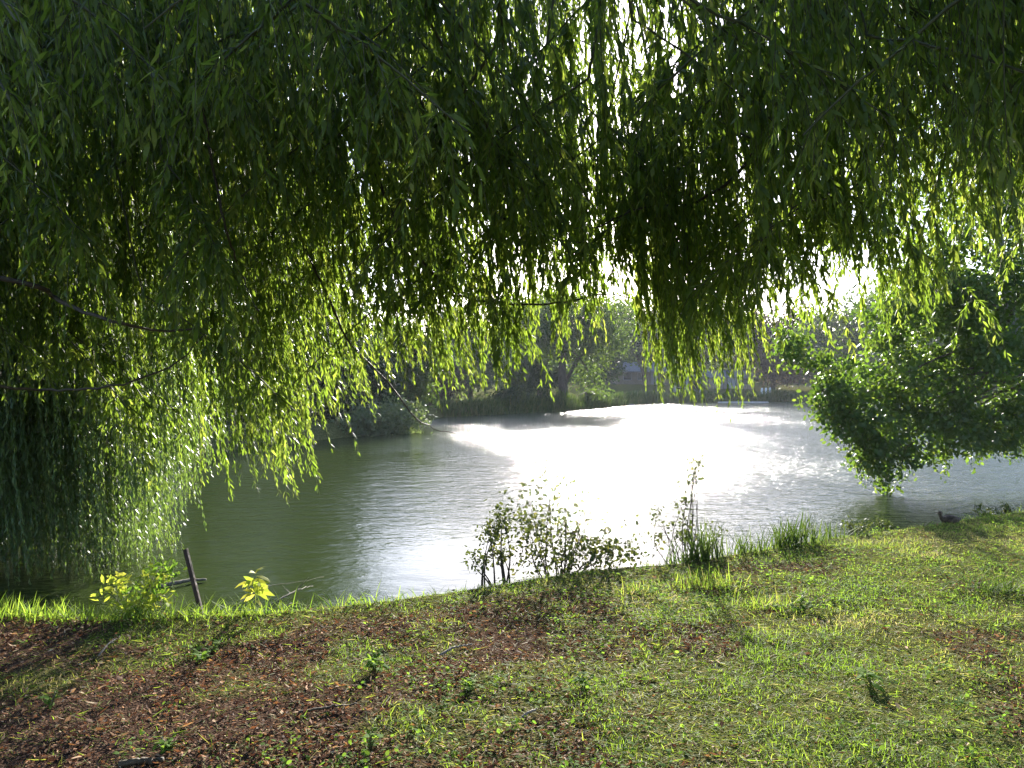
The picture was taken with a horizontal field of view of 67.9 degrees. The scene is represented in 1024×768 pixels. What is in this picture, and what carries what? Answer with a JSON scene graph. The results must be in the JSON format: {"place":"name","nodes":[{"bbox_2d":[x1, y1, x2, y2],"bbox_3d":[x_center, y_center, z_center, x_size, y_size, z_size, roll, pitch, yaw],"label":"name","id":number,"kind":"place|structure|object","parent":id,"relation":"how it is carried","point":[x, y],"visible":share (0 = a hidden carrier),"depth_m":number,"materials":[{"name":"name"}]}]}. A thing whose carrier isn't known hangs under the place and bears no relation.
{"place":"outdoors","nodes":[
{"label":"outdoors","id":0,"kind":"place"},
{"bbox_2d":[0,501,1021,628],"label":"bank grass","id":1,"kind":"structure","parent":0,"point":[5,610],"depth_m":5.13,"materials":[{"name":"green plant"}]},
{"bbox_2d":[0,382,1023,767],"bbox_3d":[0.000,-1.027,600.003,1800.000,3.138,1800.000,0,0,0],"label":"ground","id":2,"kind":"structure","parent":0,"point":[354,722],"depth_m":4.20,"materials":[{"name":"green plant"}]},
{"bbox_2d":[38,690,61,708],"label":"weed plant","id":3,"kind":"object","parent":2,"relation":"on","point":[49,701],"visible":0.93,"depth_m":3.71,"materials":[{"name":"green plant"}]},
{"bbox_2d":[98,638,116,655],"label":"fallen twig","id":4,"kind":"object","parent":2,"relation":"on","point":[107,644],"visible":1,"depth_m":4.52,"materials":[{"name":"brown wood"}]},
{"bbox_2d":[0,49,257,585],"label":"willow tree","id":5,"kind":"object","parent":2,"relation":"on","point":[52,478],"visible":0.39,"depth_m":7.95,"materials":[{"name":"green plant"}]},
{"bbox_2d":[89,562,173,620],"bbox_3d":[-2.627,1.492,5.239,0.553,0.506,0.405,0,0,0],"label":"yellow weed","id":6,"kind":"object","parent":2,"relation":"on","point":[149,585],"visible":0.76,"depth_m":5.25,"materials":[{"name":"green plant"}]},
{"bbox_2d":[118,757,164,767],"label":"fallen twig","id":7,"kind":"object","parent":2,"relation":"on","point":[149,761],"visible":0.98,"depth_m":3.17,"materials":[{"name":"grey wood"}]},
{"bbox_2d":[121,556,186,616],"bbox_3d":[-2.518,1.609,5.362,0.416,0.819,0.395,0,0,0],"label":"bank weed","id":8,"kind":"object","parent":2,"relation":"on","point":[169,569],"visible":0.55,"depth_m":5.37,"materials":[{"name":"green plant"}]},
{"bbox_2d":[151,733,177,753],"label":"weed plant","id":9,"kind":"object","parent":2,"relation":"on","point":[167,744],"visible":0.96,"depth_m":3.28,"materials":[{"name":"green plant"}]},
{"bbox_2d":[183,548,203,614],"bbox_3d":[-2.209,1.540,5.358,0.213,0.763,0.027,0,0,0],"label":"metal post","id":10,"kind":"object","parent":2,"relation":"on","point":[192,576],"visible":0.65,"depth_m":5.34,"materials":[{"name":"metal"}]},
{"bbox_2d":[181,634,222,661],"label":"weed plant","id":11,"kind":"object","parent":2,"relation":"on","point":[202,656],"visible":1,"depth_m":4.40,"materials":[{"name":"green plant"}]},
{"bbox_2d":[151,159,311,421],"bbox_3d":[-13.474,-5.170,31.155,11.388,16.786,10.506,0,0,0],"label":"tall tree","id":12,"kind":"object","parent":2,"relation":"on","point":[226,413],"visible":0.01,"depth_m":29.00,"materials":[{"name":"green plant"}]},
{"bbox_2d":[234,567,274,614],"bbox_3d":[-1.758,1.444,5.208,0.231,0.355,0.198,0,0,-35],"label":"yellow sapling","id":13,"kind":"object","parent":2,"relation":"on","point":[261,589],"visible":0.95,"depth_m":5.20,"materials":[{"name":"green plant"}]},
{"bbox_2d":[215,152,400,419],"bbox_3d":[-10.491,-5.889,34.866,11.342,16.992,12.629,0,0,0],"label":"tall tree","id":14,"kind":"object","parent":2,"relation":"on","point":[318,367],"visible":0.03,"depth_m":31.44,"materials":[{"name":"green plant"}]},
{"bbox_2d":[298,702,357,713],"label":"fallen twig","id":15,"kind":"object","parent":2,"relation":"on","point":[317,708],"visible":1,"depth_m":3.64,"materials":[{"name":"grey wood"}]},
{"bbox_2d":[292,289,418,418],"bbox_3d":[-7.050,-0.710,32.332,5.710,6.947,5.299,0,0,-19],"label":"dark tree","id":16,"kind":"object","parent":2,"relation":"on","point":[373,379],"visible":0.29,"depth_m":31.32,"materials":[{"name":"green plant"}]},
{"bbox_2d":[360,727,383,750],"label":"weed plant","id":17,"kind":"object","parent":2,"relation":"on","point":[370,743],"visible":0.94,"depth_m":3.28,"materials":[{"name":"green plant"}]},
{"bbox_2d":[363,648,395,674],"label":"weed plant","id":18,"kind":"object","parent":2,"relation":"on","point":[373,660],"visible":0.96,"depth_m":4.17,"materials":[{"name":"green plant"}]},
{"bbox_2d":[329,391,436,436],"bbox_3d":[-5.118,1.470,29.446,2.926,2.427,4.856,0,0,38],"label":"waterside bush","id":19,"kind":"object","parent":2,"relation":"on","point":[393,419],"visible":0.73,"depth_m":28.99,"materials":[{"name":"green plant"}]},
{"bbox_2d":[373,317,461,421],"bbox_3d":[-5.016,-0.805,37.098,5.188,6.060,4.936,0,0,27],"label":"dark tree","id":20,"kind":"object","parent":2,"relation":"on","point":[423,380],"visible":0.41,"depth_m":36.22,"materials":[{"name":"green plant"}]},
{"bbox_2d":[415,358,470,405],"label":"brown bush","id":21,"kind":"object","parent":2,"relation":"on","point":[442,392],"visible":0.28,"depth_m":47.20,"materials":[{"name":"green plant"}]},
{"bbox_2d":[439,643,471,655],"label":"fallen twig","id":22,"kind":"object","parent":2,"relation":"on","point":[447,650],"visible":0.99,"depth_m":4.48,"materials":[{"name":"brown wood"}]},
{"bbox_2d":[430,297,524,400],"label":"pale tree","id":23,"kind":"object","parent":2,"relation":"on","point":[488,373],"visible":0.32,"depth_m":50.76,"materials":[{"name":"green plant"}]},
{"bbox_2d":[460,673,499,691],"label":"weed plant","id":24,"kind":"object","parent":2,"relation":"on","point":[470,681],"visible":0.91,"depth_m":3.89,"materials":[{"name":"green plant"}]},
{"bbox_2d":[463,504,519,586],"bbox_3d":[-0.181,1.512,6.712,0.501,0.881,0.652,0,0,0],"label":"shrub","id":25,"kind":"object","parent":2,"relation":"on","point":[501,557],"visible":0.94,"depth_m":6.65,"materials":[{"name":"green plant"}]},
{"bbox_2d":[488,382,528,408],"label":"round bush","id":26,"kind":"object","parent":2,"relation":"on","point":[504,393],"visible":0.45,"depth_m":48.55,"materials":[{"name":"green plant"}]},
{"bbox_2d":[0,0,1023,506],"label":"willow tree","id":27,"kind":"object","parent":2,"relation":"on","point":[430,134],"visible":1,"depth_m":4.70,"materials":[{"name":"green plant"}]},
{"bbox_2d":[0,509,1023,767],"bbox_3d":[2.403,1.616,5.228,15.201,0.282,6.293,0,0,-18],"label":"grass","id":28,"kind":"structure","parent":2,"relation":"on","point":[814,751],"depth_m":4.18,"materials":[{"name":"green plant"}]},
{"bbox_2d":[0,515,1023,767],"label":"leaf litter","id":29,"kind":"object","parent":2,"relation":"on","point":[242,731],"visible":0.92,"depth_m":3.93,"materials":[{"name":"brown plant"}]},
{"bbox_2d":[492,342,552,393],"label":"grey tree","id":30,"kind":"object","parent":2,"relation":"on","point":[526,364],"visible":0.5,"depth_m":54.31,"materials":[{"name":"green plant"}]},
{"bbox_2d":[521,707,536,716],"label":"fallen twig","id":31,"kind":"object","parent":2,"relation":"on","point":[528,712],"visible":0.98,"depth_m":3.56,"materials":[{"name":"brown wood"}]},
{"bbox_2d":[486,288,576,396],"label":"tall tree","id":32,"kind":"object","parent":2,"relation":"on","point":[545,352],"visible":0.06,"depth_m":61.17,"materials":[{"name":"green plant"}]},
{"bbox_2d":[524,356,554,402],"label":"conical shrub","id":33,"kind":"object","parent":2,"relation":"on","point":[534,377],"visible":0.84,"depth_m":50.70,"materials":[{"name":"green plant"}]},
{"bbox_2d":[542,358,580,392],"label":"dark hedge","id":34,"kind":"object","parent":2,"relation":"on","point":[554,374],"visible":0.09,"depth_m":65.58,"materials":[{"name":"green plant"}]},
{"bbox_2d":[477,459,659,578],"bbox_3d":[0.477,1.299,6.869,1.740,1.202,1.239,0,0,31],"label":"bank shrub","id":35,"kind":"object","parent":2,"relation":"on","point":[571,558],"visible":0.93,"depth_m":6.87,"materials":[{"name":"green plant"}]},
{"bbox_2d":[511,279,641,406],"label":"lawn tree","id":36,"kind":"object","parent":2,"relation":"on","point":[589,345],"visible":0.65,"depth_m":55.40,"materials":[{"name":"green plant"}]},
{"bbox_2d":[569,671,598,688],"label":"weed plant","id":37,"kind":"object","parent":2,"relation":"on","point":[581,680],"visible":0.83,"depth_m":3.89,"materials":[{"name":"green plant"}]},
{"bbox_2d":[578,389,592,400],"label":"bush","id":38,"kind":"object","parent":2,"relation":"on","point":[586,393],"visible":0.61,"depth_m":57.04,"materials":[{"name":"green plant"}]},
{"bbox_2d":[223,316,958,383],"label":"wood","id":39,"kind":"object","parent":2,"relation":"on","point":[758,373],"visible":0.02,"depth_m":114.28,"materials":[{"name":"green plant"}]},
{"bbox_2d":[576,328,630,384],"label":"dark tree","id":40,"kind":"object","parent":2,"relation":"on","point":[614,372],"visible":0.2,"depth_m":91.37,"materials":[{"name":"green plant"}]},
{"bbox_2d":[599,295,663,384],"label":"tree","id":41,"kind":"object","parent":2,"relation":"on","point":[638,355],"visible":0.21,"depth_m":96.89,"materials":[{"name":"green plant"}]},
{"bbox_2d":[606,576,659,596],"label":"grass tussock","id":42,"kind":"object","parent":2,"relation":"on","point":[631,586],"depth_m":5.71,"materials":[{"name":"green plant"}]},
{"bbox_2d":[610,357,677,383],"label":"house","id":43,"kind":"structure","parent":2,"relation":"on","point":[634,375],"depth_m":105.50,"materials":[{"name":"stone"}]},
{"bbox_2d":[623,373,631,379],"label":"window","id":44,"kind":"structure","parent":43,"relation":"in","point":[629,375],"depth_m":105.42,"materials":[{"name":"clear glass"}]},
{"bbox_2d":[638,373,642,379],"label":"window","id":45,"kind":"structure","parent":43,"relation":"in","point":[640,376],"depth_m":105.42,"materials":[{"name":"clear glass"}]},
{"bbox_2d":[651,372,656,383],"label":"door","id":46,"kind":"structure","parent":43,"relation":"in","point":[653,380],"depth_m":105.42,"materials":[{"name":"grey"}]},
{"bbox_2d":[429,388,921,416],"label":"shore reeds","id":47,"kind":"object","parent":2,"relation":"on","point":[563,402],"visible":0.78,"depth_m":53.34,"materials":[{"name":"green plant"}]},
{"bbox_2d":[646,452,727,563],"bbox_3d":[1.609,1.232,7.097,0.750,1.230,0.426,0,0,33],"label":"sapling","id":48,"kind":"object","parent":2,"relation":"on","point":[684,498],"visible":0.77,"depth_m":7.09,"materials":[{"name":"green plant"}]},
{"bbox_2d":[670,375,703,391],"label":"shelter","id":49,"kind":"object","parent":2,"relation":"on","point":[686,382],"visible":0.23,"depth_m":80.95,"materials":[{"name":"stone"}]},
{"bbox_2d":[648,299,735,385],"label":"tree","id":50,"kind":"object","parent":2,"relation":"on","point":[706,362],"visible":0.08,"depth_m":91.13,"materials":[{"name":"green plant"}]},
{"bbox_2d":[641,564,757,596],"bbox_3d":[1.503,1.503,5.839,0.915,0.222,0.593,0,0,-14],"label":"grass tussock","id":51,"kind":"object","parent":2,"relation":"on","point":[709,581],"depth_m":5.91,"materials":[{"name":"green plant"}]},
{"bbox_2d":[651,514,751,565],"bbox_3d":[1.551,1.641,6.831,0.918,0.986,0.902,0,0,-39],"label":"reed clump","id":52,"kind":"object","parent":2,"relation":"on","point":[705,547],"visible":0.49,"depth_m":6.77,"materials":[{"name":"green plant"}]},
{"bbox_2d":[702,370,757,388],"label":"shed","id":53,"kind":"structure","parent":2,"relation":"on","point":[727,378],"depth_m":86.50,"materials":[{"name":"stone"}]},
{"bbox_2d":[727,378,735,387],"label":"door","id":54,"kind":"structure","parent":53,"relation":"in","point":[728,379],"depth_m":86.42,"materials":[{"name":"grey"}]},
{"bbox_2d":[741,378,749,384],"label":"window","id":55,"kind":"structure","parent":53,"relation":"in","point":[745,380],"depth_m":86.42,"materials":[{"name":"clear glass"}]},
{"bbox_2d":[713,525,802,554],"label":"reed clump","id":56,"kind":"object","parent":2,"relation":"on","point":[739,547],"visible":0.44,"depth_m":7.08,"materials":[{"name":"green plant"}]},
{"bbox_2d":[732,587,802,611],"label":"grass tussock","id":57,"kind":"object","parent":2,"relation":"on","point":[770,602],"depth_m":5.42,"materials":[{"name":"green plant"}]},
{"bbox_2d":[716,297,834,389],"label":"tree","id":58,"kind":"object","parent":2,"relation":"on","point":[771,377],"visible":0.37,"depth_m":84.92,"materials":[{"name":"green plant"}]},
{"bbox_2d":[766,591,830,613],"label":"weed plant","id":59,"kind":"object","parent":2,"relation":"on","point":[803,608],"visible":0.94,"depth_m":5.27,"materials":[{"name":"green plant"}]},
{"bbox_2d":[744,508,863,549],"bbox_3d":[2.666,1.655,7.424,1.526,0.955,0.726,0,0,0],"label":"reed clump","id":60,"kind":"object","parent":2,"relation":"on","point":[798,536],"visible":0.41,"depth_m":7.36,"materials":[{"name":"green plant"}]},
{"bbox_2d":[808,518,865,540],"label":"reed clump","id":61,"kind":"object","parent":2,"relation":"on","point":[830,535],"visible":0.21,"depth_m":7.65,"materials":[{"name":"green plant"}]},
{"bbox_2d":[772,281,916,383],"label":"tree","id":62,"kind":"object","parent":2,"relation":"on","point":[820,336],"visible":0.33,"depth_m":79.09,"materials":[{"name":"green plant"}]},
{"bbox_2d":[840,515,870,535],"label":"bank weed","id":63,"kind":"object","parent":2,"relation":"on","point":[861,527],"visible":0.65,"depth_m":7.98,"materials":[{"name":"green plant"}]},
{"bbox_2d":[854,667,885,692],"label":"weed plant","id":64,"kind":"object","parent":2,"relation":"on","point":[862,672],"visible":0.94,"depth_m":3.92,"materials":[{"name":"green plant"}]},
{"bbox_2d":[868,516,896,532],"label":"bank weed","id":65,"kind":"object","parent":2,"relation":"on","point":[879,523],"visible":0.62,"depth_m":8.30,"materials":[{"name":"green plant"}]},
{"bbox_2d":[766,2,1023,494],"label":"broadleaf tree","id":66,"kind":"object","parent":2,"relation":"on","point":[984,427],"visible":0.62,"depth_m":13.99,"materials":[{"name":"green plant"}]},
{"bbox_2d":[936,511,960,523],"bbox_3d":[4.877,1.497,8.506,0.275,0.153,0.113,0,0,0],"label":"duck","id":67,"kind":"object","parent":2,"relation":"on","point":[948,518],"visible":0.99,"depth_m":8.47},
{"bbox_2d":[884,307,1023,403],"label":"tree","id":68,"kind":"object","parent":2,"relation":"on","point":[941,344],"visible":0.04,"depth_m":68.00,"materials":[{"name":"green plant"}]},
{"bbox_2d":[930,568,1023,600],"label":"grass tussock","id":69,"kind":"object","parent":2,"relation":"on","point":[997,588],"depth_m":5.69,"materials":[{"name":"green plant"}]},
{"bbox_2d":[971,503,1002,517],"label":"bank weed","id":70,"kind":"object","parent":2,"relation":"on","point":[984,513],"visible":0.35,"depth_m":9.15,"materials":[{"name":"green plant"}]},
{"bbox_2d":[998,502,1018,513],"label":"bank weed","id":71,"kind":"object","parent":2,"relation":"on","point":[1004,507],"visible":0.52,"depth_m":9.29,"materials":[{"name":"green plant"}]},
{"bbox_2d":[0,402,1023,620],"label":"water","id":72,"kind":"structure","parent":0,"point":[406,512],"depth_m":13.47,"materials":[{"name":"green liquid"}]},
{"bbox_2d":[157,578,206,587],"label":"floating branch","id":73,"kind":"object","parent":72,"relation":"on","point":[182,581],"visible":0.62,"depth_m":7.77,"materials":[{"name":"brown wood"}]},
{"bbox_2d":[233,577,318,607],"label":"dead branch","id":74,"kind":"object","parent":72,"relation":"on","point":[276,584],"visible":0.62,"depth_m":7.49,"materials":[{"name":"brown wood"}]},
{"bbox_2d":[268,577,309,609],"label":"dead branch","id":75,"kind":"object","parent":72,"relation":"on","point":[281,598],"visible":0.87,"depth_m":7.05,"materials":[{"name":"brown wood"}]},
{"bbox_2d":[123,0,1019,332],"label":"sky","id":76,"kind":"structure","parent":0,"point":[852,280],"materials":[{"name":"white"}]},
{"bbox_2d":[717,402,767,402],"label":"mud bar","id":77,"kind":"object","parent":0,"point":[742,402],"visible":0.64,"depth_m":70.37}
]}

